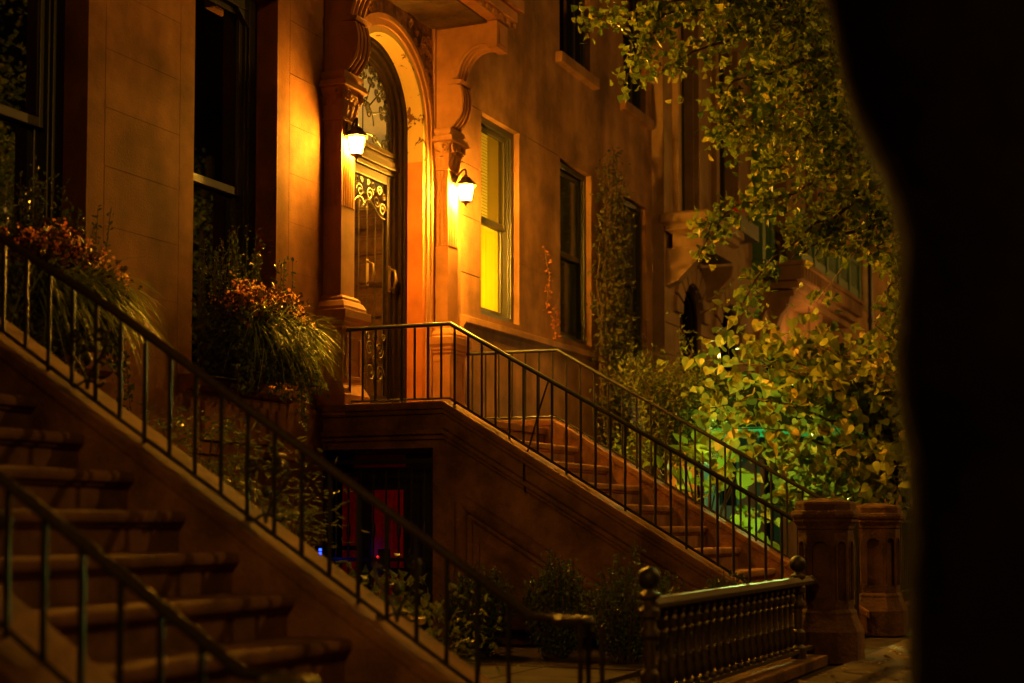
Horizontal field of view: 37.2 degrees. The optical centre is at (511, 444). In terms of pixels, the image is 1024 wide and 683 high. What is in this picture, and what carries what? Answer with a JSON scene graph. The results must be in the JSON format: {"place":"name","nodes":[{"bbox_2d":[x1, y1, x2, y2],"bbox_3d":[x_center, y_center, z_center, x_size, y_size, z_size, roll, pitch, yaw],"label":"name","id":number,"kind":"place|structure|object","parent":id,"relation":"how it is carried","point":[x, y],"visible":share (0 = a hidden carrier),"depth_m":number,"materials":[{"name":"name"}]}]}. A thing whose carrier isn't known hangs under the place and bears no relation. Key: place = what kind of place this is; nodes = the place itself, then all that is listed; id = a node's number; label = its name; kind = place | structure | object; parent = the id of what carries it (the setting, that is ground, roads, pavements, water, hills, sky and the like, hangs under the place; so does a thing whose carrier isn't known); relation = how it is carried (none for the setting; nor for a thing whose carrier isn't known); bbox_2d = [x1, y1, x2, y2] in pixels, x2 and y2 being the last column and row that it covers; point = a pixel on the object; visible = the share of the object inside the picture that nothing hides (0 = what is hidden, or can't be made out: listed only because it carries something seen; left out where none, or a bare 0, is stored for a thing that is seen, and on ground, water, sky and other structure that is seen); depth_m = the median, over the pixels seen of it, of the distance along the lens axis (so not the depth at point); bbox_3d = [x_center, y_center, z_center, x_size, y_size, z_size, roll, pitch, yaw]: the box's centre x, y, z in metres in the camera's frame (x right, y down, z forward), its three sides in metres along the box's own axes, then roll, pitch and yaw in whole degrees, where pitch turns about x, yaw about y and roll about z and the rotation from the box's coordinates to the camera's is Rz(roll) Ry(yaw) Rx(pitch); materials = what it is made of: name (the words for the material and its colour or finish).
{"place":"outdoors","nodes":[
{"label":"outdoors","id":0,"kind":"place"},
{"bbox_2d":[0,0,524,554],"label":"brownstone house","id":1,"kind":"structure","parent":0,"point":[172,134],"depth_m":11.94,"materials":[{"name":"brown stone"}]},
{"bbox_2d":[0,0,64,352],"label":"window","id":2,"kind":"structure","parent":1,"relation":"in","point":[32,32],"depth_m":9.77,"materials":[{"name":"black glass"}]},
{"bbox_2d":[0,289,113,352],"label":"window box","id":3,"kind":"object","parent":1,"relation":"on","point":[37,329],"visible":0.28,"depth_m":8.91,"materials":[{"name":"grey"}]},
{"bbox_2d":[0,156,113,284],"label":"boxwood plant","id":4,"kind":"object","parent":3,"relation":"on","point":[35,214],"visible":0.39,"depth_m":9.09,"materials":[{"name":"green plant"}]},
{"bbox_2d":[0,250,135,410],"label":"trailing ivy","id":5,"kind":"object","parent":3,"relation":"in","point":[10,310],"visible":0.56,"depth_m":8.86,"materials":[{"name":"green plant"}]},
{"bbox_2d":[0,218,142,318],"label":"begonia plant","id":6,"kind":"object","parent":3,"relation":"in","point":[73,250],"visible":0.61,"depth_m":8.97,"materials":[{"name":"red plant"}]},
{"bbox_2d":[0,252,172,382],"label":"ornamental grass","id":7,"kind":"object","parent":3,"relation":"in","point":[104,292],"depth_m":8.98,"materials":[{"name":"green plant"}]},
{"bbox_2d":[192,0,256,382],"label":"window","id":8,"kind":"structure","parent":1,"relation":"in","point":[224,186],"depth_m":11.72,"materials":[{"name":"black glass"}]},
{"bbox_2d":[196,335,305,382],"bbox_3d":[-1.890,-0.620,11.092,0.360,0.264,0.920,-1,-3,24],"label":"window box","id":9,"kind":"object","parent":1,"relation":"on","point":[228,372],"visible":0.38,"depth_m":10.74,"materials":[{"name":"brown"}]},
{"bbox_2d":[193,225,296,335],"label":"boxwood plant","id":10,"kind":"object","parent":9,"relation":"in","point":[235,272],"visible":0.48,"depth_m":10.94,"materials":[{"name":"green plant"}]},
{"bbox_2d":[191,271,323,349],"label":"begonia plant","id":11,"kind":"object","parent":9,"relation":"in","point":[245,296],"visible":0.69,"depth_m":10.86,"materials":[{"name":"orange plant"}]},
{"bbox_2d":[189,302,329,430],"bbox_3d":[-1.826,-0.541,11.083,0.496,0.873,1.215,-1,-3,24],"label":"trailing ivy","id":12,"kind":"object","parent":9,"relation":"in","point":[248,366],"visible":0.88,"depth_m":10.69,"materials":[{"name":"green plant"}]},
{"bbox_2d":[201,299,366,396],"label":"ornamental grass","id":13,"kind":"object","parent":9,"relation":"in","point":[285,333],"depth_m":10.95,"materials":[{"name":"green plant"}]},
{"bbox_2d":[315,546,321,554],"bbox_3d":[-1.558,0.901,12.236,0.038,0.180,0.055,-1,-3,24],"label":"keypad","id":14,"kind":"object","parent":1,"relation":"attached to","point":[318,549],"visible":0.39,"depth_m":12.22,"materials":[{"name":"blue plastic"}]},
{"bbox_2d":[345,117,367,160],"bbox_3d":[-1.287,-2.535,12.579,0.216,0.369,0.187,-1,-3,24],"label":"wall lantern","id":15,"kind":"object","parent":1,"relation":"attached to","point":[356,135],"depth_m":12.53,"materials":[{"name":"white glass"}]},
{"bbox_2d":[355,163,397,402],"bbox_3d":[-1.305,-1.349,13.600,0.133,2.325,1.005,-1,-3,24],"label":"door","id":16,"kind":"structure","parent":1,"relation":"in","point":[363,171],"depth_m":13.94,"materials":[{"name":"brown wood"}]},
{"bbox_2d":[452,169,475,205],"bbox_3d":[-0.451,-2.441,14.393,0.250,0.369,0.187,-1,-3,24],"label":"wall lantern","id":17,"kind":"object","parent":1,"relation":"attached to","point":[466,185],"depth_m":14.34,"materials":[{"name":"white glass"}]},
{"bbox_2d":[461,0,656,473],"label":"stucco house","id":18,"kind":"structure","parent":0,"point":[551,122],"depth_m":17.13,"materials":[{"name":"brown paint"}]},
{"bbox_2d":[480,116,513,322],"bbox_3d":[-0.241,-2.338,15.931,0.160,2.071,0.966,-1,-3,24],"label":"window","id":19,"kind":"structure","parent":18,"relation":"in","point":[504,227],"depth_m":16.27,"materials":[{"name":"black paint"}]},
{"bbox_2d":[541,246,560,340],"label":"wall creeper","id":20,"kind":"object","parent":18,"relation":"attached to","point":[547,303],"depth_m":16.91,"materials":[{"name":"green plant"}]},
{"bbox_2d":[559,0,584,67],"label":"window","id":21,"kind":"structure","parent":18,"relation":"in","point":[570,37],"depth_m":18.34,"materials":[{"name":"black glass"}]},
{"bbox_2d":[560,162,585,344],"bbox_3d":[0.630,-2.235,17.900,0.160,2.071,0.996,-1,-3,24],"label":"window","id":22,"kind":"structure","parent":18,"relation":"in","point":[572,183],"depth_m":18.14,"materials":[{"name":"black glass"}]},
{"bbox_2d":[582,146,647,462],"bbox_3d":[1.247,-0.972,18.464,0.587,5.306,1.680,-1,-3,24],"label":"climbing vine","id":23,"kind":"object","parent":18,"relation":"attached to","point":[613,332],"visible":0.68,"depth_m":18.34,"materials":[{"name":"green plant"}]},
{"bbox_2d":[623,0,640,109],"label":"window","id":24,"kind":"structure","parent":18,"relation":"in","point":[635,96],"depth_m":20.27,"materials":[{"name":"black paint"}]},
{"bbox_2d":[623,200,641,360],"bbox_3d":[1.482,-2.134,19.828,0.160,2.071,0.896,-1,-3,24],"label":"window","id":25,"kind":"structure","parent":18,"relation":"in","point":[636,254],"depth_m":20.12,"materials":[{"name":"black glass"}]},
{"bbox_2d":[439,642,691,682],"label":"areaway path","id":26,"kind":"structure","parent":0,"point":[534,664],"depth_m":9.77,"materials":[{"name":"grey concrete"}]},
{"bbox_2d":[129,402,284,495],"bbox_3d":[-1.984,0.561,8.917,1.408,1.657,1.440,3,-4,-43],"label":"shrub","id":27,"kind":"object","parent":26,"relation":"on","point":[212,429],"visible":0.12,"depth_m":8.99,"materials":[{"name":"green plant"}]},
{"bbox_2d":[197,436,378,584],"bbox_3d":[-1.444,0.670,8.921,1.172,1.435,1.338,-1,-3,24],"label":"shrub","id":28,"kind":"object","parent":26,"relation":"on","point":[285,511],"visible":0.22,"depth_m":8.90,"materials":[{"name":"green plant"}]},
{"bbox_2d":[345,549,437,619],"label":"shrub","id":29,"kind":"object","parent":26,"relation":"on","point":[393,581],"visible":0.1,"depth_m":9.54,"materials":[{"name":"green plant"}]},
{"bbox_2d":[407,615,424,627],"bbox_3d":[-0.761,1.141,8.377,0.566,0.385,0.570,-1,-3,24],"label":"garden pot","id":30,"kind":"object","parent":26,"relation":"on","point":[421,620],"visible":0.08,"depth_m":8.32,"materials":[{"name":"brown ceramic"}]},
{"bbox_2d":[383,572,518,674],"bbox_3d":[-0.483,1.156,8.803,1.066,0.844,0.866,2,-4,-36],"label":"shrub","id":31,"kind":"object","parent":26,"relation":"on","point":[436,630],"visible":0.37,"depth_m":8.85,"materials":[{"name":"green plant"}]},
{"bbox_2d":[437,561,517,657],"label":"boxwood shrub","id":32,"kind":"object","parent":26,"relation":"on","point":[494,607],"visible":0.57,"depth_m":10.44,"materials":[{"name":"green plant"}]},
{"bbox_2d":[521,548,596,658],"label":"boxwood shrub","id":33,"kind":"object","parent":26,"relation":"on","point":[557,592],"visible":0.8,"depth_m":10.37,"materials":[{"name":"green plant"}]},
{"bbox_2d":[578,540,672,662],"bbox_3d":[0.784,1.037,10.107,0.649,0.819,0.602,-1,-3,24],"label":"boxwood shrub","id":34,"kind":"object","parent":26,"relation":"on","point":[617,610],"visible":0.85,"depth_m":10.01,"materials":[{"name":"green plant"}]},
{"bbox_2d":[642,563,696,659],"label":"boxwood shrub","id":35,"kind":"object","parent":26,"relation":"on","point":[668,591],"visible":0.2,"depth_m":10.26,"materials":[{"name":"green plant"}]},
{"bbox_2d":[337,538,905,682],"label":"ground","id":36,"kind":"structure","parent":0,"point":[873,644],"depth_m":11.65,"materials":[{"name":"concrete"}]},
{"bbox_2d":[0,318,492,682],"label":"stone stoop","id":37,"kind":"object","parent":36,"relation":"on","point":[122,495],"visible":0.9,"depth_m":6.44,"materials":[{"name":"brown stone"}]},
{"bbox_2d":[0,469,319,682],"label":"stoop railing","id":38,"kind":"object","parent":37,"relation":"on","point":[163,610],"visible":1,"depth_m":4.46,"materials":[{"name":"brown metal"}]},
{"bbox_2d":[0,233,604,682],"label":"stoop railing","id":39,"kind":"object","parent":37,"relation":"on","point":[494,589],"visible":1,"depth_m":6.73,"materials":[{"name":"brown metal"}]},
{"bbox_2d":[315,401,868,649],"bbox_3d":[0.760,0.691,12.695,4.020,1.994,2.665,-1,-3,24],"label":"stone stoop","id":40,"kind":"object","parent":36,"relation":"on","point":[487,510],"visible":0.61,"depth_m":11.89,"materials":[{"name":"brown stone"}]},
{"bbox_2d":[323,451,432,630],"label":"iron gate","id":41,"kind":"structure","parent":40,"relation":"attached to","point":[383,461],"depth_m":12.20,"materials":[{"name":"black metal"}]},
{"bbox_2d":[342,453,431,627],"bbox_3d":[-0.965,0.819,12.493,0.980,1.500,0.075,-1,-3,24],"label":"basement door","id":42,"kind":"structure","parent":40,"relation":"in","point":[379,469],"depth_m":12.50,"materials":[{"name":"black paint"}]},
{"bbox_2d":[346,322,797,612],"bbox_3d":[0.357,0.129,11.613,3.839,2.260,0.036,-1,-3,24],"label":"stoop railing","id":43,"kind":"object","parent":40,"relation":"on","point":[670,449],"visible":0.9,"depth_m":11.56,"materials":[{"name":"black metal"}]},
{"bbox_2d":[523,382,548,491],"bbox_3d":[0.175,-0.066,11.667,0.217,0.863,0.075,1,-3,-20],"label":"loose cable","id":44,"kind":"object","parent":43,"relation":"hanging from","point":[534,430],"visible":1,"depth_m":11.69,"materials":[{"name":"black paint"}]},
{"bbox_2d":[466,348,822,558],"bbox_3d":[1.161,0.162,13.708,3.558,2.164,0.034,-1,-3,24],"label":"stoop railing","id":45,"kind":"object","parent":40,"relation":"on","point":[701,431],"visible":0.66,"depth_m":13.66,"materials":[{"name":"black metal"}]},
{"bbox_2d":[612,422,663,464],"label":"shrub","id":46,"kind":"object","parent":36,"relation":"on","point":[629,445],"visible":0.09,"depth_m":16.19,"materials":[{"name":"green plant"}]},
{"bbox_2d":[601,336,719,480],"bbox_3d":[1.668,0.304,17.157,1.717,3.018,1.423,2,-4,-35],"label":"shrub","id":47,"kind":"object","parent":36,"relation":"on","point":[650,393],"visible":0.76,"depth_m":16.93,"materials":[{"name":"green plant"}]},
{"bbox_2d":[627,309,766,501],"bbox_3d":[2.042,0.160,17.842,1.683,3.378,1.790,1,-3,-22],"label":"young tree","id":48,"kind":"object","parent":36,"relation":"on","point":[699,394],"visible":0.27,"depth_m":17.61,"materials":[{"name":"green plant"}]},
{"bbox_2d":[651,0,758,519],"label":"arched house","id":49,"kind":"structure","parent":36,"relation":"on","point":[688,175],"depth_m":21.72,"materials":[{"name":"brown stone"}]},
{"bbox_2d":[681,19,684,210],"bbox_3d":[2.243,-4.680,21.447,0.160,2.976,0.806,-1,-3,24],"label":"window","id":50,"kind":"structure","parent":49,"relation":"in","point":[682,27],"depth_m":21.72,"materials":[{"name":"black paint"}]},
{"bbox_2d":[719,55,724,218],"bbox_3d":[3.047,-4.724,23.272,0.160,2.696,1.026,-1,-3,24],"label":"window","id":51,"kind":"structure","parent":49,"relation":"in","point":[721,78],"depth_m":23.62,"materials":[{"name":"black glass"}]},
{"bbox_2d":[642,431,779,549],"bbox_3d":[2.035,0.763,16.308,1.529,1.822,1.961,0,-3,1],"label":"broad leaf shrub","id":52,"kind":"object","parent":36,"relation":"on","point":[702,452],"visible":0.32,"depth_m":15.93,"materials":[{"name":"green plant"}]},
{"bbox_2d":[703,565,754,642],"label":"boxwood shrub","id":53,"kind":"object","parent":36,"relation":"on","point":[715,583],"visible":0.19,"depth_m":10.55,"materials":[{"name":"green plant"}]},
{"bbox_2d":[638,556,827,682],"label":"iron fence","id":54,"kind":"object","parent":36,"relation":"on","point":[773,653],"visible":1,"depth_m":8.37,"materials":[{"name":"brown metal"}]},
{"bbox_2d":[656,299,905,543],"bbox_3d":[3.051,0.099,14.886,2.910,3.197,1.918,0,-3,-7],"label":"heart leaved tree","id":55,"kind":"object","parent":36,"relation":"on","point":[874,456],"visible":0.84,"depth_m":14.96,"materials":[{"name":"green plant"}]},
{"bbox_2d":[791,498,864,663],"bbox_3d":[2.162,0.925,10.456,0.470,1.115,0.470,-1,-3,24],"label":"stone gatepost","id":56,"kind":"object","parent":36,"relation":"on","point":[833,629],"visible":0.94,"depth_m":10.30,"materials":[{"name":"brown stone"}]},
{"bbox_2d":[853,522,859,619],"bbox_3d":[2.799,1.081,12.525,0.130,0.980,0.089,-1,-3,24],"label":"gate leaf","id":57,"kind":"object","parent":36,"relation":"on","point":[856,566],"visible":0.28,"depth_m":12.48,"materials":[{"name":"black paint"}]},
{"bbox_2d":[856,503,905,636],"bbox_3d":[3.120,1.057,12.970,0.470,1.115,0.470,-1,-3,24],"label":"stone gatepost","id":58,"kind":"object","parent":36,"relation":"on","point":[881,601],"visible":0.79,"depth_m":12.81,"materials":[{"name":"brown stone"}]},
{"bbox_2d":[657,436,696,496],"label":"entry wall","id":59,"kind":"structure","parent":0,"point":[674,481],"depth_m":19.71,"materials":[{"name":"brown stone"}]},
{"bbox_2d":[685,367,871,442],"bbox_3d":[4.644,0.523,22.324,3.046,3.120,4.210,-1,-3,24],"label":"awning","id":60,"kind":"object","parent":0,"point":[749,407],"visible":0.06,"depth_m":20.69,"materials":[{"name":"green fabric"}]},
{"bbox_2d":[750,2,901,557],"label":"balcony house","id":61,"kind":"structure","parent":0,"point":[849,284],"depth_m":26.88,"materials":[{"name":"orange stone"}]},
{"bbox_2d":[763,330,773,540],"bbox_3d":[4.177,0.122,25.458,0.100,4.250,1.200,-1,-3,24],"label":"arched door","id":62,"kind":"structure","parent":61,"relation":"in","point":[766,480],"depth_m":25.85,"materials":[{"name":"brown wood"}]},
{"bbox_2d":[774,116,775,259],"bbox_3d":[4.432,-4.598,26.632,0.160,2.996,0.996,-1,-3,24],"label":"window","id":63,"kind":"structure","parent":61,"relation":"in","point":[774,116],"depth_m":26.97,"materials":[{"name":"black glass"}]},
{"bbox_2d":[805,139,807,212],"bbox_3d":[5.442,-4.479,28.916,0.160,2.996,0.996,-1,-3,24],"label":"window","id":64,"kind":"structure","parent":61,"relation":"in","point":[806,139],"depth_m":29.28,"materials":[{"name":"black paint"}]},
{"bbox_2d":[808,307,813,348],"bbox_3d":[5.220,-2.042,26.697,0.171,0.780,0.180,-1,-3,24],"label":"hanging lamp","id":65,"kind":"object","parent":61,"relation":"hanging from","point":[809,322],"visible":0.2,"depth_m":26.70,"materials":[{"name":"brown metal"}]},
{"bbox_2d":[799,639,907,682],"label":"sidewalk","id":66,"kind":"structure","parent":0,"point":[854,672],"depth_m":9.53,"materials":[{"name":"grey concrete"}]},
{"bbox_2d":[106,549,906,682],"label":"fallen leaves","id":67,"kind":"object","parent":66,"relation":"on","point":[870,678],"visible":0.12,"depth_m":9.19,"materials":[{"name":"brown plant"}]},
{"bbox_2d":[571,0,896,364],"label":"ginkgo tree","id":68,"kind":"object","parent":66,"relation":"on","point":[809,47],"visible":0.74,"depth_m":10.93,"materials":[{"name":"green plant"}]},
{"bbox_2d":[820,0,1023,682],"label":"street tree","id":69,"kind":"object","parent":66,"relation":"on","point":[933,92],"visible":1,"depth_m":2.47,"materials":[{"name":"black plant"}]},
{"bbox_2d":[866,160,873,358],"bbox_3d":[7.115,-2.511,30.153,0.120,10.000,0.120,0,-3,1],"label":"drainpipe","id":70,"kind":"object","parent":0,"point":[870,320],"visible":0.23,"depth_m":30.14,"materials":[{"name":"black paint"}]}
]}

